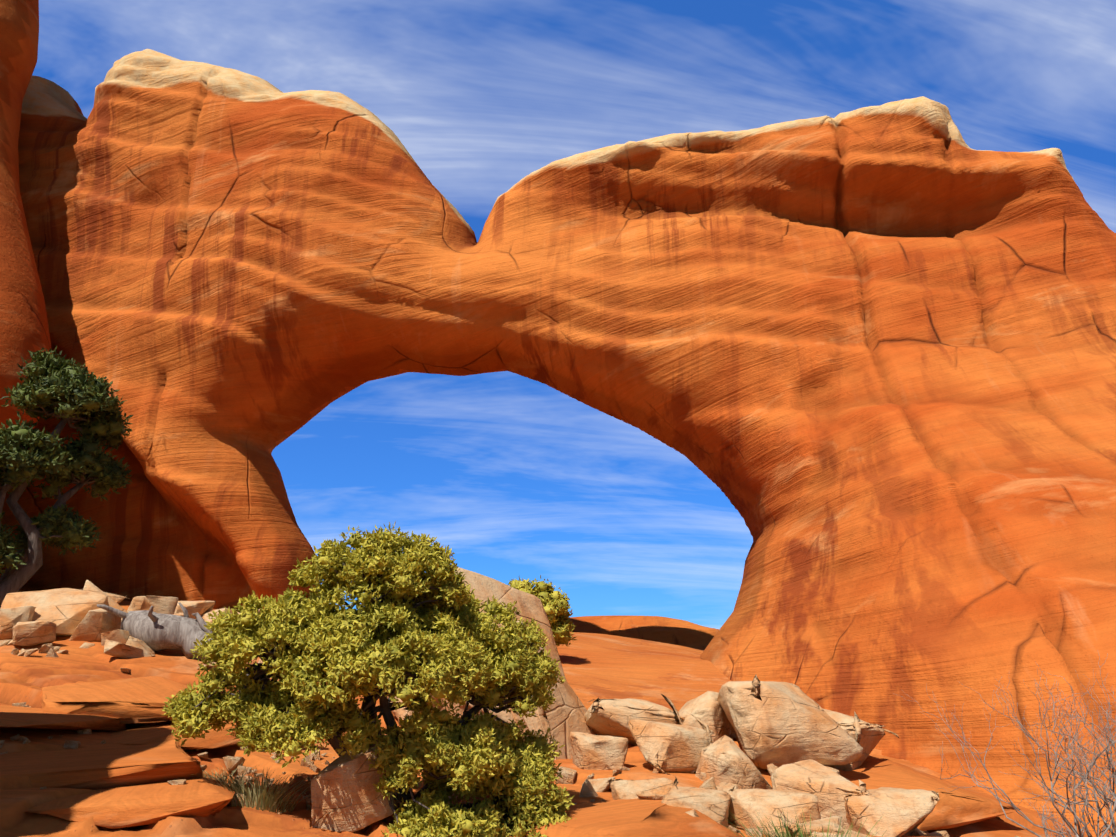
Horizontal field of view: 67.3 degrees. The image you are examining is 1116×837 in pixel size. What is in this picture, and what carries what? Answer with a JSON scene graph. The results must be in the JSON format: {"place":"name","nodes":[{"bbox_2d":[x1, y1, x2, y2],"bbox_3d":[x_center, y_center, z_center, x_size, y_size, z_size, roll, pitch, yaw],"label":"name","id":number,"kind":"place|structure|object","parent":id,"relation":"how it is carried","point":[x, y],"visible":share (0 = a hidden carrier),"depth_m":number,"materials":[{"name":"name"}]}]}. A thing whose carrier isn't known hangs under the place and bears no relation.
{"place":"outdoors","nodes":[
{"label":"outdoors","id":0,"kind":"place"},
{"bbox_2d":[0,601,1086,836],"bbox_3d":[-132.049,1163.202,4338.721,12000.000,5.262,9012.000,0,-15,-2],"label":"ground","id":1,"kind":"structure","parent":0,"point":[594,665],"depth_m":9.76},
{"bbox_2d":[0,640,10,646],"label":"rock","id":2,"kind":"object","parent":1,"relation":"on","point":[4,642],"visible":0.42,"depth_m":14.11,"materials":[{"name":"stone"}]},
{"bbox_2d":[11,649,18,654],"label":"rubble","id":3,"kind":"object","parent":1,"relation":"on","point":[14,651],"visible":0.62,"depth_m":13.57,"materials":[{"name":"stone"}]},
{"bbox_2d":[0,606,35,639],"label":"boulder","id":4,"kind":"object","parent":1,"relation":"on","point":[10,618],"visible":0.67,"depth_m":14.53,"materials":[{"name":"stone"}]},
{"bbox_2d":[11,736,24,740],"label":"rubble","id":5,"kind":"object","parent":1,"relation":"on","point":[20,738],"visible":0.81,"depth_m":7.43,"materials":[{"name":"stone"}]},
{"bbox_2d":[12,702,25,706],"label":"rubble","id":6,"kind":"object","parent":1,"relation":"on","point":[22,704],"visible":0.5,"depth_m":9.16,"materials":[{"name":"stone"}]},
{"bbox_2d":[17,648,25,655],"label":"rock","id":7,"kind":"object","parent":1,"relation":"on","point":[22,652],"visible":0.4,"depth_m":13.55,"materials":[{"name":"stone"}]},
{"bbox_2d":[0,0,51,428],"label":"rock wall","id":8,"kind":"structure","parent":1,"relation":"on","point":[24,328],"depth_m":26.49,"materials":[{"name":"orange stone"}]},
{"bbox_2d":[23,737,30,743],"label":"rubble","id":9,"kind":"object","parent":1,"relation":"on","point":[26,740],"visible":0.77,"depth_m":7.40,"materials":[{"name":"stone"}]},
{"bbox_2d":[24,648,38,656],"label":"rock","id":10,"kind":"object","parent":1,"relation":"on","point":[29,652],"visible":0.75,"depth_m":13.52,"materials":[{"name":"stone"}]},
{"bbox_2d":[13,621,56,645],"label":"boulder","id":11,"kind":"object","parent":1,"relation":"on","point":[32,633],"visible":0.96,"depth_m":14.13,"materials":[{"name":"stone"}]},
{"bbox_2d":[38,643,52,652],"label":"rock","id":12,"kind":"object","parent":1,"relation":"on","point":[45,648],"visible":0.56,"depth_m":13.93,"materials":[{"name":"stone"}]},
{"bbox_2d":[45,648,58,657],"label":"rock","id":13,"kind":"object","parent":1,"relation":"on","point":[51,653],"visible":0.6,"depth_m":13.73,"materials":[{"name":"stone"}]},
{"bbox_2d":[0,588,108,635],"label":"boulder","id":14,"kind":"object","parent":1,"relation":"on","point":[65,610],"visible":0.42,"depth_m":15.23,"materials":[{"name":"stone"}]},
{"bbox_2d":[57,650,68,653],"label":"rubble","id":15,"kind":"object","parent":1,"relation":"on","point":[62,651],"visible":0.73,"depth_m":14.09,"materials":[{"name":"stone"}]},
{"bbox_2d":[0,705,125,730],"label":"ground slab","id":16,"kind":"structure","parent":1,"relation":"on","point":[23,717],"depth_m":8.02,"materials":[{"name":"orange stone"}]},
{"bbox_2d":[0,346,132,607],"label":"juniper","id":17,"kind":"object","parent":1,"relation":"on","point":[67,386],"depth_m":17.75,"materials":[{"name":"green plant"}]},
{"bbox_2d":[77,729,91,733],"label":"rock","id":18,"kind":"object","parent":1,"relation":"on","point":[85,731],"visible":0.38,"depth_m":8.09,"materials":[{"name":"stone"}]},
{"bbox_2d":[79,642,94,647],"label":"rock","id":19,"kind":"object","parent":1,"relation":"on","point":[86,645],"visible":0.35,"depth_m":14.56,"materials":[{"name":"stone"}]},
{"bbox_2d":[68,608,120,640],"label":"boulder","id":20,"kind":"object","parent":1,"relation":"on","point":[93,625],"visible":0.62,"depth_m":14.87,"materials":[{"name":"stone"}]},
{"bbox_2d":[0,737,202,789],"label":"ground slab","id":21,"kind":"structure","parent":1,"relation":"on","point":[109,763],"depth_m":6.87,"materials":[{"name":"orange stone"}]},
{"bbox_2d":[63,740,80,748],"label":"rock","id":22,"kind":"object","parent":21,"relation":"on","point":[72,744],"visible":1,"depth_m":7.46,"materials":[{"name":"stone"}]},
{"bbox_2d":[80,588,126,603],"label":"boulder","id":23,"kind":"object","parent":1,"relation":"on","point":[118,599],"visible":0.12,"depth_m":17.82,"materials":[{"name":"stone"}]},
{"bbox_2d":[83,580,127,612],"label":"boulder","id":24,"kind":"object","parent":1,"relation":"on","point":[90,586],"visible":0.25,"depth_m":16.33,"materials":[{"name":"stone"}]},
{"bbox_2d":[101,629,131,645],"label":"boulder","id":25,"kind":"object","parent":1,"relation":"on","point":[120,636],"visible":0.42,"depth_m":14.66,"materials":[{"name":"stone"}]},
{"bbox_2d":[41,676,197,723],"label":"ground slab","id":26,"kind":"structure","parent":1,"relation":"on","point":[136,700],"depth_m":8.76,"materials":[{"name":"orange stone"}]},
{"bbox_2d":[104,639,142,657],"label":"boulder","id":27,"kind":"object","parent":1,"relation":"on","point":[116,649],"visible":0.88,"depth_m":14.01,"materials":[{"name":"stone"}]},
{"bbox_2d":[120,668,130,672],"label":"rubble","id":28,"kind":"object","parent":1,"relation":"on","point":[125,670],"visible":0.73,"depth_m":13.50,"materials":[{"name":"stone"}]},
{"bbox_2d":[24,776,234,828],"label":"ground slab","id":29,"kind":"structure","parent":1,"relation":"on","point":[133,805],"depth_m":5.99,"materials":[{"name":"orange stone"}]},
{"bbox_2d":[126,636,154,656],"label":"rock","id":30,"kind":"object","parent":1,"relation":"on","point":[147,651],"visible":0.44,"depth_m":14.42,"materials":[{"name":"stone"}]},
{"bbox_2d":[127,595,177,613],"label":"boulder","id":31,"kind":"object","parent":1,"relation":"on","point":[164,605],"visible":0.48,"depth_m":17.19,"materials":[{"name":"stone"}]},
{"bbox_2d":[97,602,214,661],"bbox_3d":[-6.837,3.772,14.825,2.400,1.038,0.987,0,-15,-2],"label":"dead log","id":32,"kind":"object","parent":1,"relation":"on","point":[152,630],"visible":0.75,"depth_m":14.69,"materials":[{"name":"grey wood"}]},
{"bbox_2d":[109,721,241,748],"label":"ground slab","id":33,"kind":"structure","parent":1,"relation":"on","point":[153,733],"depth_m":8.22,"materials":[{"name":"orange stone"}]},
{"bbox_2d":[167,779,185,784],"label":"stone","id":34,"kind":"object","parent":1,"relation":"on","point":[178,782],"visible":0.62,"depth_m":6.64,"materials":[{"name":"stone"}]},
{"bbox_2d":[174,601,215,618],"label":"boulder","id":35,"kind":"object","parent":1,"relation":"on","point":[199,607],"visible":0.46,"depth_m":18.13,"materials":[{"name":"stone"}]},
{"bbox_2d":[197,752,207,757],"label":"stone","id":36,"kind":"object","parent":1,"relation":"on","point":[205,754],"visible":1,"depth_m":7.98,"materials":[{"name":"stone"}]},
{"bbox_2d":[196,664,211,669],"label":"rock","id":37,"kind":"object","parent":1,"relation":"on","point":[208,667],"visible":0.52,"depth_m":14.04,"materials":[{"name":"stone"}]},
{"bbox_2d":[201,608,236,623],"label":"boulder","id":38,"kind":"object","parent":1,"relation":"on","point":[204,616],"visible":0.19,"depth_m":18.14,"materials":[{"name":"stone"}]},
{"bbox_2d":[223,756,244,770],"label":"stone","id":39,"kind":"object","parent":1,"relation":"on","point":[232,763],"visible":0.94,"depth_m":7.92,"materials":[{"name":"stone"}]},
{"bbox_2d":[228,793,245,806],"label":"stone","id":40,"kind":"object","parent":1,"relation":"on","point":[231,803],"visible":0.31,"depth_m":6.74,"materials":[{"name":"stone"}]},
{"bbox_2d":[202,763,278,788],"bbox_3d":[-2.858,3.135,7.303,0.981,0.245,0.793,-9,-18,31],"label":"grass tuft","id":41,"kind":"object","parent":1,"relation":"on","point":[221,778],"visible":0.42,"depth_m":7.36,"materials":[{"name":"green plant"}]},
{"bbox_2d":[237,766,251,774],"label":"rock","id":42,"kind":"object","parent":1,"relation":"on","point":[242,768],"visible":0.67,"depth_m":7.92,"materials":[{"name":"stone"}]},
{"bbox_2d":[180,766,312,812],"bbox_3d":[-2.428,3.064,6.925,1.359,0.382,1.152,0,-15,-2],"label":"grass tuft","id":43,"kind":"object","parent":1,"relation":"on","point":[259,796],"visible":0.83,"depth_m":6.86,"materials":[{"name":"green plant"}]},
{"bbox_2d":[300,755,310,766],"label":"stone","id":44,"kind":"object","parent":1,"relation":"on","point":[307,763],"visible":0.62,"depth_m":8.35,"materials":[{"name":"stone"}]},
{"bbox_2d":[305,798,311,809],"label":"stone","id":45,"kind":"object","parent":1,"relation":"on","point":[308,803],"visible":0.31,"depth_m":7.11,"materials":[{"name":"stone"}]},
{"bbox_2d":[309,763,320,771],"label":"stone","id":46,"kind":"object","parent":1,"relation":"on","point":[313,767],"visible":0.85,"depth_m":8.23,"materials":[{"name":"stone"}]},
{"bbox_2d":[310,749,319,759],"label":"rock","id":47,"kind":"object","parent":1,"relation":"on","point":[317,756],"visible":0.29,"depth_m":8.80,"materials":[{"name":"stone"}]},
{"bbox_2d":[311,742,398,831],"bbox_3d":[-1.704,3.003,6.884,0.717,0.600,0.523,-1,-7,-31],"label":"boulder","id":48,"kind":"object","parent":1,"relation":"on","point":[345,796],"visible":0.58,"depth_m":6.64,"materials":[{"name":"stone"}]},
{"bbox_2d":[162,521,575,836],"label":"juniper","id":49,"kind":"object","parent":1,"relation":"on","point":[481,757],"depth_m":6.91,"materials":[{"name":"green plant"}]},
{"bbox_2d":[387,693,442,725],"bbox_3d":[-1.449,3.541,12.126,2.060,1.745,1.396,14,-14,-34],"label":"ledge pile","id":50,"kind":"object","parent":1,"relation":"on","point":[400,712],"visible":0.02,"depth_m":11.29,"materials":[{"name":"stone"}]},
{"bbox_2d":[441,567,565,734],"bbox_3d":[-0.755,3.329,11.927,0.968,3.040,2.691,-39,-43,22],"label":"boulder","id":51,"kind":"object","parent":1,"relation":"on","point":[529,606],"visible":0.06,"depth_m":12.20,"materials":[{"name":"stone"}]},
{"bbox_2d":[508,575,576,646],"bbox_3d":[-0.710,4.845,20.298,2.400,2.080,1.853,0,-15,-2],"label":"bush","id":52,"kind":"object","parent":1,"relation":"on","point":[555,604],"visible":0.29,"depth_m":20.02,"materials":[{"name":"plant"}]},
{"bbox_2d":[499,621,595,759],"bbox_3d":[-0.119,3.883,11.224,0.794,2.891,1.766,-31,-19,22],"label":"boulder","id":53,"kind":"object","parent":1,"relation":"on","point":[563,718],"visible":0.19,"depth_m":10.76,"materials":[{"name":"stone"}]},
{"bbox_2d":[0,49,1115,836],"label":"arch rock","id":54,"kind":"object","parent":1,"relation":"on","point":[858,367],"visible":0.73,"depth_m":25.28,"materials":[{"name":"orange stone"}]},
{"bbox_2d":[555,766,576,783],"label":"rock","id":55,"kind":"object","parent":1,"relation":"on","point":[568,775],"visible":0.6,"depth_m":9.24,"materials":[{"name":"stone"}]},
{"bbox_2d":[579,779,597,796],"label":"rock","id":56,"kind":"object","parent":1,"relation":"on","point":[587,789],"visible":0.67,"depth_m":8.57,"materials":[{"name":"stone"}]},
{"bbox_2d":[587,773,594,779],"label":"rubble","id":57,"kind":"object","parent":1,"relation":"on","point":[591,776],"visible":0.6,"depth_m":9.23,"materials":[{"name":"stone"}]},
{"bbox_2d":[570,732,627,769],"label":"boulder","id":58,"kind":"object","parent":1,"relation":"on","point":[593,752],"visible":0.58,"depth_m":9.71,"materials":[{"name":"stone"}]},
{"bbox_2d":[589,777,614,791],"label":"rock","id":59,"kind":"object","parent":1,"relation":"on","point":[600,785],"visible":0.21,"depth_m":8.98,"materials":[{"name":"stone"}]},
{"bbox_2d":[612,770,621,775],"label":"rubble","id":60,"kind":"object","parent":1,"relation":"on","point":[615,772],"visible":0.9,"depth_m":9.15,"materials":[{"name":"stone"}]},
{"bbox_2d":[503,798,742,836],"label":"rock mound","id":61,"kind":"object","parent":1,"relation":"on","point":[638,817],"depth_m":7.08,"materials":[{"name":"orange stone"}]},
{"bbox_2d":[619,766,629,770],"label":"rubble","id":62,"kind":"object","parent":1,"relation":"on","point":[624,768],"visible":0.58,"depth_m":9.60,"materials":[{"name":"stone"}]},
{"bbox_2d":[584,694,684,745],"bbox_3d":[1.057,4.003,11.147,1.579,0.744,1.214,10,-13,-11],"label":"boulder","id":63,"kind":"object","parent":1,"relation":"on","point":[607,717],"visible":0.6,"depth_m":10.84,"materials":[{"name":"stone"}]},
{"bbox_2d":[606,776,678,799],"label":"boulder","id":64,"kind":"object","parent":1,"relation":"on","point":[623,789],"visible":0.42,"depth_m":8.53,"materials":[{"name":"stone"}]},
{"bbox_2d":[570,616,718,649],"bbox_3d":[2.850,10.433,38.642,12.320,2.600,9.198,0,-15,-2],"label":"dome rock","id":65,"kind":"object","parent":1,"relation":"on","point":[670,631],"visible":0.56,"depth_m":36.09,"materials":[{"name":"orange stone"}]},
{"bbox_2d":[635,793,665,799],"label":"rock","id":66,"kind":"object","parent":1,"relation":"on","point":[643,796],"visible":0.38,"depth_m":8.22,"materials":[{"name":"stone"}]},
{"bbox_2d":[628,711,713,775],"bbox_3d":[1.298,3.812,9.799,0.890,0.797,1.187,4,-15,-14],"label":"boulder","id":67,"kind":"object","parent":1,"relation":"on","point":[668,747],"visible":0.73,"depth_m":9.40,"materials":[{"name":"stone"}]},
{"bbox_2d":[685,809,698,816],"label":"rock","id":68,"kind":"object","parent":1,"relation":"on","point":[692,812],"visible":0.06,"depth_m":7.62,"materials":[{"name":"stone"}]},
{"bbox_2d":[661,786,730,826],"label":"boulder","id":69,"kind":"object","parent":1,"relation":"on","point":[713,804],"visible":0.58,"depth_m":8.04,"materials":[{"name":"stone"}]},
{"bbox_2d":[699,772,705,780],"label":"rubble","id":70,"kind":"object","parent":1,"relation":"on","point":[702,776],"visible":0.29,"depth_m":9.15,"materials":[{"name":"stone"}]},
{"bbox_2d":[678,691,731,742],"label":"boulder","id":71,"kind":"object","parent":1,"relation":"on","point":[706,708],"visible":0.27,"depth_m":10.93,"materials":[{"name":"stone"}]},
{"bbox_2d":[699,777,716,789],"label":"rock","id":72,"kind":"object","parent":1,"relation":"on","point":[709,783],"visible":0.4,"depth_m":8.47,"materials":[{"name":"stone"}]},
{"bbox_2d":[716,782,738,801],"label":"rock","id":73,"kind":"object","parent":1,"relation":"on","point":[724,786],"visible":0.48,"depth_m":8.52,"materials":[{"name":"stone"}]},
{"bbox_2d":[727,826,737,832],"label":"rubble","id":74,"kind":"object","parent":1,"relation":"on","point":[732,829],"visible":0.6,"depth_m":7.78,"materials":[{"name":"stone"}]},
{"bbox_2d":[695,735,772,788],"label":"boulder","id":75,"kind":"object","parent":1,"relation":"on","point":[724,758],"visible":0.69,"depth_m":8.99,"materials":[{"name":"stone"}]},
{"bbox_2d":[731,726,736,738],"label":"rock","id":76,"kind":"object","parent":1,"relation":"on","point":[732,730],"depth_m":11.97,"materials":[{"name":"stone"}]},
{"bbox_2d":[745,828,762,836],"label":"rock","id":77,"kind":"object","parent":1,"relation":"on","point":[752,832],"visible":0.69,"depth_m":7.74,"materials":[{"name":"stone"}]},
{"bbox_2d":[767,764,777,774],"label":"rock","id":78,"kind":"object","parent":1,"relation":"on","point":[771,768],"visible":0.4,"depth_m":9.65,"materials":[{"name":"stone"}]},
{"bbox_2d":[728,786,820,836],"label":"boulder","id":79,"kind":"object","parent":1,"relation":"on","point":[764,803],"visible":0.65,"depth_m":8.07,"materials":[{"name":"stone"}]},
{"bbox_2d":[717,675,862,769],"bbox_3d":[2.819,3.899,10.706,1.761,1.084,1.699,5,-24,-18],"label":"boulder","id":80,"kind":"object","parent":1,"relation":"on","point":[778,724],"visible":0.94,"depth_m":9.93,"materials":[{"name":"stone"}]},
{"bbox_2d":[721,809,885,836],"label":"grass tuft","id":81,"kind":"object","parent":1,"relation":"on","point":[787,834],"visible":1,"depth_m":7.12,"materials":[{"name":"plant"}]},
{"bbox_2d":[780,810,844,836],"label":"boulder","id":82,"kind":"object","parent":1,"relation":"on","point":[823,824],"visible":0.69,"depth_m":7.41,"materials":[{"name":"stone"}]},
{"bbox_2d":[771,759,870,828],"bbox_3d":[2.866,4.069,8.810,1.104,0.826,0.917,-8,-9,34],"label":"boulder","id":83,"kind":"object","parent":1,"relation":"on","point":[830,789],"visible":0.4,"depth_m":8.62,"materials":[{"name":"stone"}]},
{"bbox_2d":[825,766,838,773],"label":"rock","id":84,"kind":"object","parent":1,"relation":"on","point":[835,770],"visible":0.12,"depth_m":9.74,"materials":[{"name":"stone"}]},
{"bbox_2d":[811,828,870,836],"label":"rock","id":85,"kind":"object","parent":1,"relation":"on","point":[852,833],"visible":0.38,"depth_m":7.36,"materials":[{"name":"stone"}]},
{"bbox_2d":[822,708,899,770],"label":"boulder","id":86,"kind":"object","parent":1,"relation":"on","point":[867,737],"visible":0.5,"depth_m":10.86,"materials":[{"name":"stone"}]},
{"bbox_2d":[844,787,939,836],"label":"boulder","id":87,"kind":"object","parent":1,"relation":"on","point":[901,812],"visible":0.81,"depth_m":8.12,"materials":[{"name":"stone"}]},
{"bbox_2d":[910,828,928,835],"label":"rock","id":88,"kind":"object","parent":1,"relation":"on","point":[916,832],"visible":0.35,"depth_m":8.57,"materials":[{"name":"stone"}]},
{"bbox_2d":[844,758,1020,830],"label":"ground slab","id":89,"kind":"structure","parent":1,"relation":"on","point":[960,806],"depth_m":9.42,"materials":[{"name":"orange stone"}]},
{"bbox_2d":[921,831,949,836],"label":"rock","id":90,"kind":"object","parent":1,"relation":"on","point":[940,834],"visible":0.85,"depth_m":8.42,"materials":[{"name":"stone"}]},
{"bbox_2d":[893,652,1115,836],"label":"dead shrub","id":91,"kind":"object","parent":1,"relation":"on","point":[1106,799],"visible":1,"depth_m":6.20,"materials":[{"name":"grey wood"}]},
{"bbox_2d":[1027,741,1115,836],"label":"dead shrub","id":92,"kind":"object","parent":1,"relation":"on","point":[1069,831],"visible":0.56,"depth_m":6.86,"materials":[{"name":"grey plant"}]},
{"bbox_3d":[4.774,4.329,7.805,1.630,0.290,2.545,4,-15,-2],"label":"ground slab","id":93,"kind":"object","parent":1,"relation":"on","visible":0},
{"bbox_2d":[865,834,929,836],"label":"rock","id":94,"kind":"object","parent":93,"relation":"on","point":[902,836],"depth_m":8.04,"materials":[{"name":"orange stone"}]},
{"bbox_2d":[32,0,1115,628],"label":"sky","id":95,"kind":"structure","parent":0,"point":[519,476],"materials":[{"name":"blue"}]}
]}

